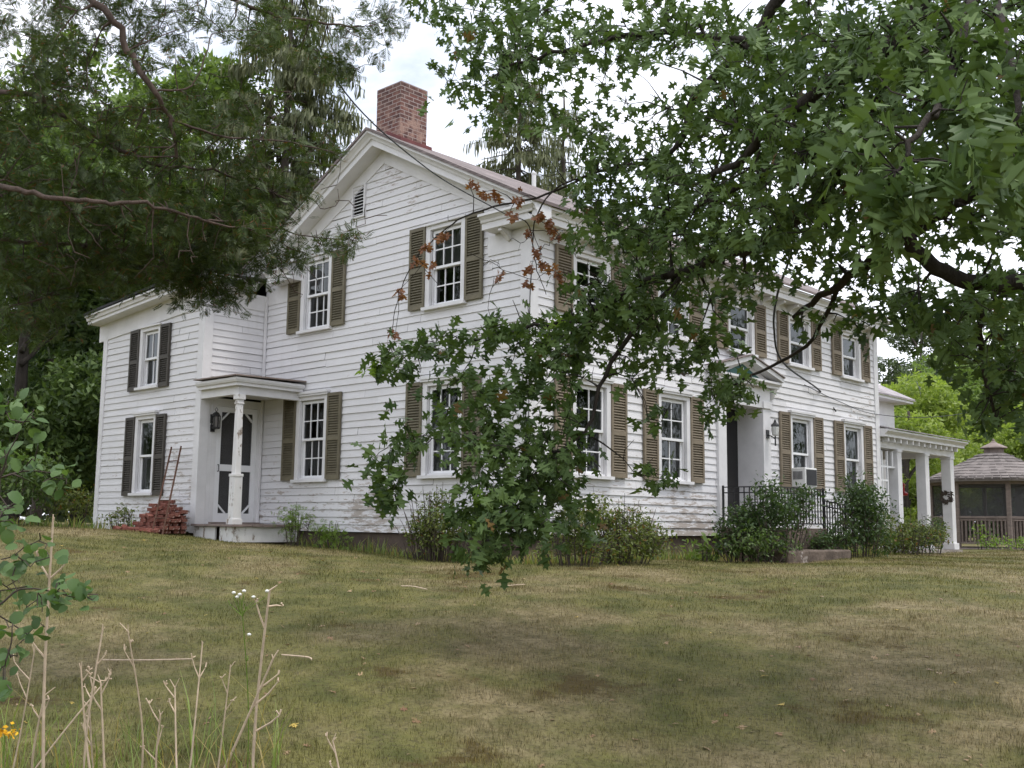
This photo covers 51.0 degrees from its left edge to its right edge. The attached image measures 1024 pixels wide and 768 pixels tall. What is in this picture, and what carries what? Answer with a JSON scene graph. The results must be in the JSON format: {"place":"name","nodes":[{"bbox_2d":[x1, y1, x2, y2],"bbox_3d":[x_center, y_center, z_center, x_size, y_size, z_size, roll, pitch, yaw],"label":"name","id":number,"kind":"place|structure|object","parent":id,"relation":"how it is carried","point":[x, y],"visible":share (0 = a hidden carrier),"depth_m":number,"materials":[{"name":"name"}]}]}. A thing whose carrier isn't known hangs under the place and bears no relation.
{"place":"outdoors","nodes":[
{"label":"outdoors","id":0,"kind":"place"},
{"bbox_2d":[0,663,296,767],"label":"tall grass","id":1,"kind":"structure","parent":0,"point":[39,745],"depth_m":5.37,"materials":[{"name":"plant"}]},
{"bbox_2d":[145,513,153,518],"bbox_3d":[-6.416,2.338,19.009,0.098,0.062,0.204,9,4,-36],"label":"brick","id":2,"kind":"object","parent":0,"point":[149,515],"visible":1,"depth_m":18.95,"materials":[{"name":"red brick"}]},
{"bbox_2d":[150,506,162,511],"bbox_3d":[-6.316,2.221,19.099,0.204,0.062,0.098,-12,-8,-1],"label":"brick","id":3,"kind":"object","parent":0,"point":[155,508],"visible":0.94,"depth_m":19.05,"materials":[{"name":"red brick"}]},
{"bbox_2d":[163,500,175,503],"bbox_3d":[-6.161,2.120,19.303,0.204,0.062,0.098,-2,-2,21],"label":"brick","id":4,"kind":"object","parent":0,"point":[172,502],"visible":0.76,"depth_m":19.26,"materials":[{"name":"red brick"}]},
{"bbox_2d":[178,510,187,514],"bbox_3d":[-5.811,2.273,18.954,0.098,0.062,0.204,11,-21,-44],"label":"brick","id":5,"kind":"object","parent":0,"point":[183,512],"visible":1,"depth_m":18.89,"materials":[{"name":"red brick"}]},
{"bbox_2d":[0,519,1023,767],"bbox_3d":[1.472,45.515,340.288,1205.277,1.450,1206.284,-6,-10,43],"label":"ground","id":6,"kind":"structure","parent":0,"point":[614,679],"depth_m":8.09,"materials":[{"name":"green plant"}]},
{"bbox_2d":[0,722,20,767],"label":"yellow wildflower","id":7,"kind":"object","parent":6,"relation":"on","point":[4,731],"visible":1,"depth_m":4.39,"materials":[{"name":"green plant"}]},
{"bbox_2d":[12,644,34,767],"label":"dry stalk","id":8,"kind":"object","parent":6,"relation":"on","point":[29,678],"visible":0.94,"depth_m":4.76,"materials":[{"name":"plant"}]},
{"bbox_2d":[0,448,81,525],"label":"shrub","id":9,"kind":"object","parent":6,"relation":"on","point":[36,480],"visible":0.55,"depth_m":22.88,"materials":[{"name":"green plant"}]},
{"bbox_2d":[29,687,54,767],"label":"dry stalk","id":10,"kind":"object","parent":6,"relation":"on","point":[34,744],"visible":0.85,"depth_m":4.67,"materials":[{"name":"plant"}]},
{"bbox_2d":[33,514,64,767],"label":"dry stalk","id":11,"kind":"object","parent":6,"relation":"on","point":[49,577],"visible":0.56,"depth_m":4.30,"materials":[{"name":"plant"}]},
{"bbox_2d":[0,388,98,701],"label":"vine shrub","id":12,"kind":"object","parent":6,"relation":"on","point":[17,416],"visible":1,"depth_m":3.98,"materials":[{"name":"green plant"}]},
{"bbox_2d":[40,483,94,525],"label":"shrub","id":13,"kind":"object","parent":6,"relation":"on","point":[76,503],"visible":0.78,"depth_m":23.87,"materials":[{"name":"green plant"}]},
{"bbox_2d":[35,669,110,767],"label":"dry stalk","id":14,"kind":"object","parent":6,"relation":"on","point":[65,729],"visible":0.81,"depth_m":4.85,"materials":[{"name":"plant"}]},
{"bbox_2d":[0,71,154,522],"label":"broadleaf tree","id":15,"kind":"object","parent":6,"relation":"on","point":[6,363],"visible":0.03,"depth_m":40.00,"materials":[{"name":"green plant"}]},
{"bbox_2d":[0,124,155,521],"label":"broadleaf tree","id":16,"kind":"object","parent":6,"relation":"on","point":[66,416],"visible":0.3,"depth_m":26.81,"materials":[{"name":"green plant"}]},
{"bbox_2d":[0,238,160,525],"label":"broadleaf tree","id":17,"kind":"object","parent":6,"relation":"on","point":[64,349],"visible":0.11,"depth_m":29.22,"materials":[{"name":"green plant"}]},
{"bbox_2d":[81,701,93,767],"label":"dry stalk","id":18,"kind":"object","parent":6,"relation":"on","point":[90,742],"visible":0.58,"depth_m":5.06,"materials":[{"name":"plant"}]},
{"bbox_2d":[79,662,96,767],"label":"dry stalk","id":19,"kind":"object","parent":6,"relation":"on","point":[84,721],"visible":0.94,"depth_m":4.50,"materials":[{"name":"plant"}]},
{"bbox_2d":[83,624,106,767],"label":"dry stalk","id":20,"kind":"object","parent":6,"relation":"on","point":[89,709],"visible":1,"depth_m":4.33,"materials":[{"name":"plant"}]},
{"bbox_2d":[89,673,111,767],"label":"dry stalk","id":21,"kind":"object","parent":6,"relation":"on","point":[101,709],"visible":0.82,"depth_m":4.46,"materials":[{"name":"plant"}]},
{"bbox_2d":[98,502,138,528],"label":"weed clump","id":22,"kind":"object","parent":6,"relation":"on","point":[122,513],"visible":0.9,"depth_m":19.93,"materials":[{"name":"green plant"}]},
{"bbox_2d":[120,623,143,767],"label":"dry stalk","id":23,"kind":"object","parent":6,"relation":"on","point":[124,648],"visible":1,"depth_m":4.32,"materials":[{"name":"plant"}]},
{"bbox_2d":[138,527,147,531],"bbox_3d":[-6.382,2.541,18.644,0.204,0.062,0.098,11,-24,-18],"label":"brick","id":24,"kind":"object","parent":6,"relation":"on","point":[140,529],"visible":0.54,"depth_m":18.59,"materials":[{"name":"red brick"}]},
{"bbox_2d":[140,698,163,767],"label":"dry stalk","id":25,"kind":"object","parent":6,"relation":"on","point":[158,736],"visible":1,"depth_m":4.40,"materials":[{"name":"plant"}]},
{"bbox_2d":[1,23,306,361],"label":"broadleaf tree","id":26,"kind":"object","parent":6,"relation":"on","point":[212,65],"visible":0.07,"depth_m":31.38,"materials":[{"name":"green plant"}]},
{"bbox_2d":[150,528,159,533],"bbox_3d":[-6.159,2.534,18.466,0.204,0.062,0.098,-14,0,31],"label":"brick","id":27,"kind":"object","parent":6,"relation":"on","point":[155,531],"visible":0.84,"depth_m":18.41,"materials":[{"name":"red brick"}]},
{"bbox_2d":[152,446,181,534],"bbox_3d":[-6.118,1.864,19.022,0.264,1.615,1.558,2,-8,-7],"label":"ladder","id":28,"kind":"object","parent":6,"relation":"on","point":[164,479],"visible":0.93,"depth_m":19.00,"materials":[{"name":"metal"}]},
{"bbox_2d":[163,678,179,767],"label":"dry stalk","id":29,"kind":"object","parent":6,"relation":"on","point":[169,699],"visible":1,"depth_m":4.41,"materials":[{"name":"plant"}]},
{"bbox_2d":[171,530,178,533],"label":"brick","id":30,"kind":"object","parent":6,"relation":"on","point":[174,531],"visible":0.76,"depth_m":18.79,"materials":[{"name":"red brick"}]},
{"bbox_2d":[189,642,206,767],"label":"dry stalk","id":31,"kind":"object","parent":6,"relation":"on","point":[199,675],"visible":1,"depth_m":4.46,"materials":[{"name":"plant"}]},
{"bbox_2d":[0,0,411,354],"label":"cedar tree","id":32,"kind":"object","parent":6,"relation":"on","point":[242,215],"visible":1,"depth_m":7.29,"materials":[{"name":"green plant"}]},
{"bbox_2d":[143,153,277,272],"bbox_3d":[-8.327,-1.214,36.359,9.535,12.628,10.431,1,-7,-3],"label":"broadleaf tree","id":33,"kind":"object","parent":6,"relation":"on","point":[215,197],"visible":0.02,"depth_m":33.58,"materials":[{"name":"green plant"}]},
{"bbox_2d":[217,661,235,767],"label":"dry stalk","id":34,"kind":"object","parent":6,"relation":"on","point":[225,711],"visible":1,"depth_m":4.87,"materials":[{"name":"plant"}]},
{"bbox_2d":[228,590,268,767],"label":"white wildflower","id":35,"kind":"object","parent":6,"relation":"on","point":[241,609],"visible":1,"depth_m":5.08,"materials":[{"name":"green plant"}]},
{"bbox_2d":[223,650,279,767],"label":"dry stalk","id":36,"kind":"object","parent":6,"relation":"on","point":[250,710],"visible":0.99,"depth_m":4.93,"materials":[{"name":"plant"}]},
{"bbox_2d":[251,585,283,767],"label":"dry stalk","id":37,"kind":"object","parent":6,"relation":"on","point":[258,686],"visible":0.96,"depth_m":5.20,"materials":[{"name":"plant"}]},
{"bbox_2d":[165,0,373,273],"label":"spruce tree","id":38,"kind":"object","parent":6,"relation":"on","point":[310,100],"visible":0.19,"depth_m":31.19,"materials":[{"name":"green plant"}]},
{"bbox_2d":[271,502,317,546],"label":"fern","id":39,"kind":"object","parent":6,"relation":"on","point":[292,518],"visible":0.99,"depth_m":18.54,"materials":[{"name":"green plant"}]},
{"bbox_2d":[308,519,353,549],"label":"fern","id":40,"kind":"object","parent":6,"relation":"on","point":[329,536],"visible":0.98,"depth_m":17.90,"materials":[{"name":"green plant"}]},
{"bbox_2d":[325,732,339,767],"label":"dry stalk","id":41,"kind":"object","parent":6,"relation":"on","point":[333,746],"visible":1,"depth_m":4.90,"materials":[{"name":"plant"}]},
{"bbox_2d":[394,487,468,562],"bbox_3d":[-1.092,2.041,15.732,1.557,1.214,0.881,-6,-10,43],"label":"shrub","id":42,"kind":"object","parent":6,"relation":"on","point":[429,524],"visible":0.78,"depth_m":15.64,"materials":[{"name":"green plant"}]},
{"bbox_2d":[10,514,898,563],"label":"wall grass","id":43,"kind":"structure","parent":6,"relation":"on","point":[370,549],"depth_m":17.67,"materials":[{"name":"green plant"}]},
{"bbox_2d":[0,357,999,537],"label":"woods","id":44,"kind":"object","parent":6,"relation":"on","point":[61,516],"visible":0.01,"depth_m":65.44,"materials":[{"name":"green plant"}]},
{"bbox_2d":[463,43,562,191],"bbox_3d":[0.171,-3.351,35.315,6.426,17.007,6.170,-6,-10,43],"label":"spruce tree","id":45,"kind":"object","parent":6,"relation":"on","point":[529,157],"visible":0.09,"depth_m":35.50,"materials":[{"name":"green plant"}]},
{"bbox_2d":[9,539,1020,767],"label":"fallen leaves","id":46,"kind":"object","parent":6,"relation":"on","point":[713,722],"depth_m":7.99,"materials":[{"name":"brown plant"}]},
{"bbox_2d":[83,81,969,562],"bbox_3d":[2.156,0.005,25.104,12.124,8.770,19.454,-6,-10,43],"label":"farmhouse","id":47,"kind":"object","parent":6,"relation":"on","point":[285,391],"visible":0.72,"depth_m":19.21,"materials":[{"name":"paint"}]},
{"bbox_2d":[128,410,158,495],"bbox_3d":[-7.044,1.342,20.755,0.870,1.627,0.270,-6,-10,43],"label":"window","id":48,"kind":"structure","parent":47,"relation":"in","point":[145,420],"depth_m":20.84,"materials":[{"name":"white paint"}]},
{"bbox_2d":[134,322,162,390],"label":"window","id":49,"kind":"structure","parent":47,"relation":"in","point":[149,351],"depth_m":21.09,"materials":[{"name":"white paint"}]},
{"bbox_2d":[210,407,220,431],"bbox_3d":[-5.401,0.645,19.563,0.200,0.446,0.147,-6,-10,43],"label":"wall lantern","id":50,"kind":"object","parent":47,"relation":"attached to","point":[214,419],"depth_m":19.52,"materials":[{"name":"black paint"}]},
{"bbox_2d":[290,389,330,482],"bbox_3d":[-3.557,0.950,19.320,0.990,1.635,0.270,-6,-10,43],"label":"window","id":51,"kind":"structure","parent":47,"relation":"in","point":[311,429],"depth_m":19.38,"materials":[{"name":"white paint"}]},
{"bbox_2d":[296,250,333,334],"bbox_3d":[-3.527,-1.657,19.662,0.990,1.440,0.270,-6,-10,43],"label":"window","id":52,"kind":"structure","parent":47,"relation":"in","point":[316,317],"depth_m":19.72,"materials":[{"name":"white paint"}]},
{"bbox_2d":[303,0,532,415],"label":"service wire","id":53,"kind":"object","parent":47,"relation":"attached to","point":[421,163],"visible":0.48,"depth_m":13.05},
{"bbox_2d":[421,214,466,310],"bbox_3d":[-1.026,-1.933,17.338,0.995,1.440,0.270,-6,-10,43],"label":"window","id":54,"kind":"structure","parent":47,"relation":"in","point":[448,273],"depth_m":17.36,"materials":[{"name":"white paint"}]},
{"bbox_2d":[417,372,472,478],"bbox_3d":[-1.056,0.674,16.996,0.995,1.635,0.270,-6,-10,43],"label":"window","id":55,"kind":"structure","parent":47,"relation":"in","point":[430,469],"depth_m":17.11,"materials":[{"name":"white paint"}]},
{"bbox_2d":[570,373,614,479],"bbox_3d":[1.188,0.675,16.796,0.270,1.610,1.025,-6,-10,43],"label":"window","id":56,"kind":"structure","parent":47,"relation":"in","point":[602,421],"depth_m":16.94,"materials":[{"name":"white paint"}]},
{"bbox_2d":[573,248,612,321],"bbox_3d":[1.214,-1.536,17.086,0.270,1.070,1.025,-6,-10,43],"label":"window","id":57,"kind":"structure","parent":47,"relation":"in","point":[580,265],"depth_m":17.07,"materials":[{"name":"white paint"}]},
{"bbox_2d":[650,387,694,484],"bbox_3d":[2.723,0.906,18.420,0.270,1.610,1.025,-6,-10,43],"label":"window","id":58,"kind":"structure","parent":47,"relation":"in","point":[675,435],"depth_m":18.53,"materials":[{"name":"white paint"}]},
{"bbox_2d":[658,279,692,341],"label":"window","id":59,"kind":"structure","parent":47,"relation":"in","point":[670,326],"depth_m":18.81,"materials":[{"name":"white paint"}]},
{"bbox_2d":[725,296,758,357],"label":"window","id":60,"kind":"structure","parent":47,"relation":"in","point":[748,329],"depth_m":20.44,"materials":[{"name":"white paint"}]},
{"bbox_2d":[766,420,779,445],"bbox_3d":[4.989,0.929,20.515,0.260,0.510,0.170,-6,-10,43],"label":"wall lantern","id":61,"kind":"object","parent":47,"relation":"attached to","point":[775,426],"depth_m":20.45,"materials":[{"name":"white glass"}]},
{"bbox_2d":[722,485,846,549],"bbox_3d":[5.074,2.490,19.797,0.992,1.150,2.842,-6,-10,43],"label":"iron railing","id":62,"kind":"object","parent":47,"relation":"on","point":[824,512],"visible":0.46,"depth_m":19.55,"materials":[{"name":"black metal"}]},
{"bbox_2d":[786,313,814,370],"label":"window","id":63,"kind":"structure","parent":47,"relation":"in","point":[800,360],"depth_m":22.03,"materials":[{"name":"white paint"}]},
{"bbox_2d":[788,410,816,492],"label":"window","id":64,"kind":"structure","parent":47,"relation":"in","point":[802,437],"depth_m":21.78,"materials":[{"name":"white paint"}]},
{"bbox_2d":[792,467,816,487],"bbox_3d":[5.772,1.854,21.249,0.352,0.375,0.488,-6,-10,43],"label":"air conditioner","id":65,"kind":"object","parent":47,"relation":"attached to","point":[804,475],"visible":0.96,"depth_m":21.09,"materials":[{"name":"white plastic"}]},
{"bbox_2d":[773,227,835,411],"bbox_3d":[4.885,-0.735,18.007,0.646,1.336,10.653,-2,-8,19],"label":"hanging cable","id":66,"kind":"object","parent":47,"relation":"attached to","point":[776,349],"visible":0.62,"depth_m":16.29,"materials":[{"name":"black rubber"}]},
{"bbox_2d":[839,330,864,382],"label":"window","id":67,"kind":"structure","parent":47,"relation":"in","point":[851,360],"depth_m":23.72,"materials":[{"name":"white paint"}]},
{"bbox_2d":[841,419,867,494],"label":"window","id":68,"kind":"structure","parent":47,"relation":"in","point":[854,445],"depth_m":23.46,"materials":[{"name":"white paint"}]},
{"bbox_2d":[804,384,961,417],"bbox_3d":[11.854,0.392,28.533,0.591,1.799,17.734,-6,-10,39],"label":"phone wire","id":69,"kind":"object","parent":47,"relation":"attached to","point":[878,414],"visible":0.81,"depth_m":24.25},
{"bbox_2d":[902,482,907,495],"bbox_3d":[10.060,2.246,27.728,0.280,1.290,0.280,-6,-10,43],"label":"hanging feeder","id":70,"kind":"object","parent":47,"relation":"hanging from","point":[905,493],"visible":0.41,"depth_m":27.59,"materials":[{"name":"red plastic"}]},
{"bbox_2d":[939,490,953,504],"bbox_3d":[11.055,2.879,27.317,0.412,0.411,0.109,-6,-10,43],"label":"wreath","id":71,"kind":"object","parent":47,"relation":"attached to","point":[944,501],"visible":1,"depth_m":27.30,"materials":[{"name":"green plant"}]},
{"bbox_2d":[541,96,594,199],"bbox_3d":[1.689,-2.656,38.882,5.832,16.508,6.114,-1,-8,15],"label":"spruce tree","id":72,"kind":"object","parent":6,"relation":"on","point":[550,182],"visible":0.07,"depth_m":39.60,"materials":[{"name":"green plant"}]},
{"bbox_2d":[532,497,623,566],"bbox_3d":[0.918,2.019,14.644,1.272,1.008,1.284,-6,-10,43],"label":"shrub","id":73,"kind":"object","parent":6,"relation":"on","point":[595,548],"visible":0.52,"depth_m":14.48,"materials":[{"name":"green plant"}]},
{"bbox_2d":[567,493,678,564],"bbox_3d":[1.675,2.108,15.542,1.250,1.104,2.217,-6,-10,43],"label":"shrub","id":74,"kind":"object","parent":6,"relation":"on","point":[625,529],"visible":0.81,"depth_m":15.36,"materials":[{"name":"green plant"}]},
{"bbox_2d":[342,0,1023,596],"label":"oak tree","id":75,"kind":"object","parent":6,"relation":"on","point":[876,164],"visible":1,"depth_m":8.00,"materials":[{"name":"green plant"}]},
{"bbox_2d":[681,532,730,561],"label":"leafy plant","id":76,"kind":"object","parent":6,"relation":"on","point":[707,555],"visible":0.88,"depth_m":17.00,"materials":[{"name":"green plant"}]},
{"bbox_2d":[707,501,761,561],"bbox_3d":[3.625,2.413,17.339,0.884,1.051,1.231,-2,-8,21],"label":"shrub","id":77,"kind":"object","parent":6,"relation":"on","point":[727,534],"visible":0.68,"depth_m":17.22,"materials":[{"name":"green plant"}]},
{"bbox_2d":[708,522,804,563],"bbox_3d":[3.894,2.566,17.215,1.023,0.735,2.546,-6,-10,43],"label":"shrub","id":78,"kind":"object","parent":6,"relation":"on","point":[759,549],"visible":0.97,"depth_m":17.00,"materials":[{"name":"green plant"}]},
{"bbox_2d":[722,470,825,562],"bbox_3d":[4.326,2.248,17.861,1.134,1.564,2.489,-6,-10,43],"label":"shrub","id":79,"kind":"object","parent":6,"relation":"on","point":[779,513],"visible":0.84,"depth_m":17.57,"materials":[{"name":"green plant"}]},
{"bbox_2d":[761,549,850,563],"bbox_3d":[5.059,3.122,18.468,0.580,0.530,2.261,-6,-10,43],"label":"mossy step","id":80,"kind":"object","parent":6,"relation":"on","point":[807,555],"visible":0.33,"depth_m":18.04,"materials":[{"name":"stone"}]},
{"bbox_2d":[805,524,847,549],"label":"shrub","id":81,"kind":"object","parent":6,"relation":"on","point":[819,543],"visible":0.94,"depth_m":19.11,"materials":[{"name":"green plant"}]},
{"bbox_2d":[819,466,901,558],"bbox_3d":[6.500,2.445,20.326,1.434,1.794,2.578,-6,-10,43],"label":"shrub","id":82,"kind":"object","parent":6,"relation":"on","point":[864,514],"visible":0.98,"depth_m":20.02,"materials":[{"name":"green plant"}]},
{"bbox_2d":[868,510,953,555],"bbox_3d":[8.246,3.155,22.683,1.388,1.053,3.109,-6,-10,43],"label":"shrub","id":83,"kind":"object","parent":6,"relation":"on","point":[906,538],"visible":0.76,"depth_m":22.74,"materials":[{"name":"green plant"}]},
{"bbox_2d":[894,406,961,526],"bbox_3d":[13.198,3.277,36.442,4.484,5.085,3.230,2,-8,-12],"label":"broadleaf tree","id":84,"kind":"object","parent":6,"relation":"on","point":[910,498],"visible":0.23,"depth_m":35.94,"materials":[{"name":"green plant"}]},
{"bbox_2d":[877,308,978,387],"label":"pine tree","id":85,"kind":"object","parent":6,"relation":"on","point":[902,367],"visible":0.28,"depth_m":72.40,"materials":[{"name":"green plant"}]},
{"bbox_2d":[906,515,949,554],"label":"shrub","id":86,"kind":"object","parent":6,"relation":"on","point":[938,525],"visible":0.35,"depth_m":24.06,"materials":[{"name":"green plant"}]},
{"bbox_2d":[881,367,987,480],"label":"broadleaf tree","id":87,"kind":"object","parent":6,"relation":"on","point":[933,398],"visible":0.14,"depth_m":42.87,"materials":[{"name":"green plant"}]},
{"bbox_2d":[907,322,1023,536],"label":"broadleaf tree","id":88,"kind":"object","parent":6,"relation":"on","point":[976,391],"visible":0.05,"depth_m":55.41,"materials":[{"name":"green plant"}]},
{"bbox_2d":[929,439,1023,549],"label":"gazebo","id":89,"kind":"object","parent":6,"relation":"on","point":[989,484],"visible":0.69,"depth_m":31.68,"materials":[{"name":"grey wood"}]},
{"bbox_2d":[969,521,991,549],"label":"leafy plant","id":90,"kind":"object","parent":6,"relation":"on","point":[980,535],"visible":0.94,"depth_m":30.02,"materials":[{"name":"green plant"}]},
{"bbox_2d":[956,401,1023,539],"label":"broadleaf tree","id":91,"kind":"object","parent":6,"relation":"on","point":[1006,437],"visible":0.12,"depth_m":45.20,"materials":[{"name":"green plant"}]},
{"bbox_2d":[978,532,1023,550],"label":"flower bed","id":92,"kind":"object","parent":6,"relation":"on","point":[1004,543],"visible":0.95,"depth_m":29.03,"materials":[{"name":"green plant"}]},
{"bbox_2d":[0,0,1023,518],"label":"sky","id":93,"kind":"structure","parent":0,"point":[408,58],"materials":[{"name":"white"}]},
{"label":"brick","id":94,"kind":"object","parent":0,"visible":0},
{"bbox_2d":[163,507,174,510],"bbox_3d":[-6.089,2.219,19.060,0.204,0.062,0.098,-4,-6,27],"label":"brick","id":95,"kind":"object","parent":94,"relation":"on","point":[170,508],"visible":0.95,"depth_m":19.02,"materials":[{"name":"red brick"}]},
{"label":"brick","id":96,"kind":"object","parent":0,"visible":0},
{"bbox_2d":[156,526,167,529],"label":"brick","id":97,"kind":"object","parent":96,"relation":"on","point":[161,527],"visible":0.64,"depth_m":18.60,"materials":[{"name":"red brick"}]},
{"label":"brick","id":98,"kind":"object","parent":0,"visible":0},
{"bbox_2d":[159,518,170,521],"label":"brick","id":99,"kind":"object","parent":98,"relation":"on","point":[163,520],"visible":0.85,"depth_m":18.64,"materials":[{"name":"red brick"}]},
{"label":"brick","id":100,"kind":"object","parent":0,"visible":0},
{"bbox_2d":[164,514,174,517],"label":"brick","id":101,"kind":"object","parent":100,"relation":"on","point":[170,516],"visible":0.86,"depth_m":18.74,"materials":[{"name":"red brick"}]},
{"label":"brick","id":102,"kind":"object","parent":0,"visible":0},
{"bbox_2d":[171,513,179,518],"bbox_3d":[-5.928,2.327,18.880,0.098,0.062,0.204,13,-27,-42],"label":"brick","id":103,"kind":"object","parent":102,"relation":"on","point":[177,515],"visible":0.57,"depth_m":18.82,"materials":[{"name":"red brick"}]},
{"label":"brick","id":104,"kind":"object","parent":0,"visible":0},
{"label":"brick","id":105,"kind":"object","parent":104,"relation":"on","visible":0},
{"bbox_2d":[175,507,182,510],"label":"brick","id":106,"kind":"object","parent":105,"relation":"on","point":[178,508],"visible":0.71,"depth_m":19.08,"materials":[{"name":"red brick"}]}
]}

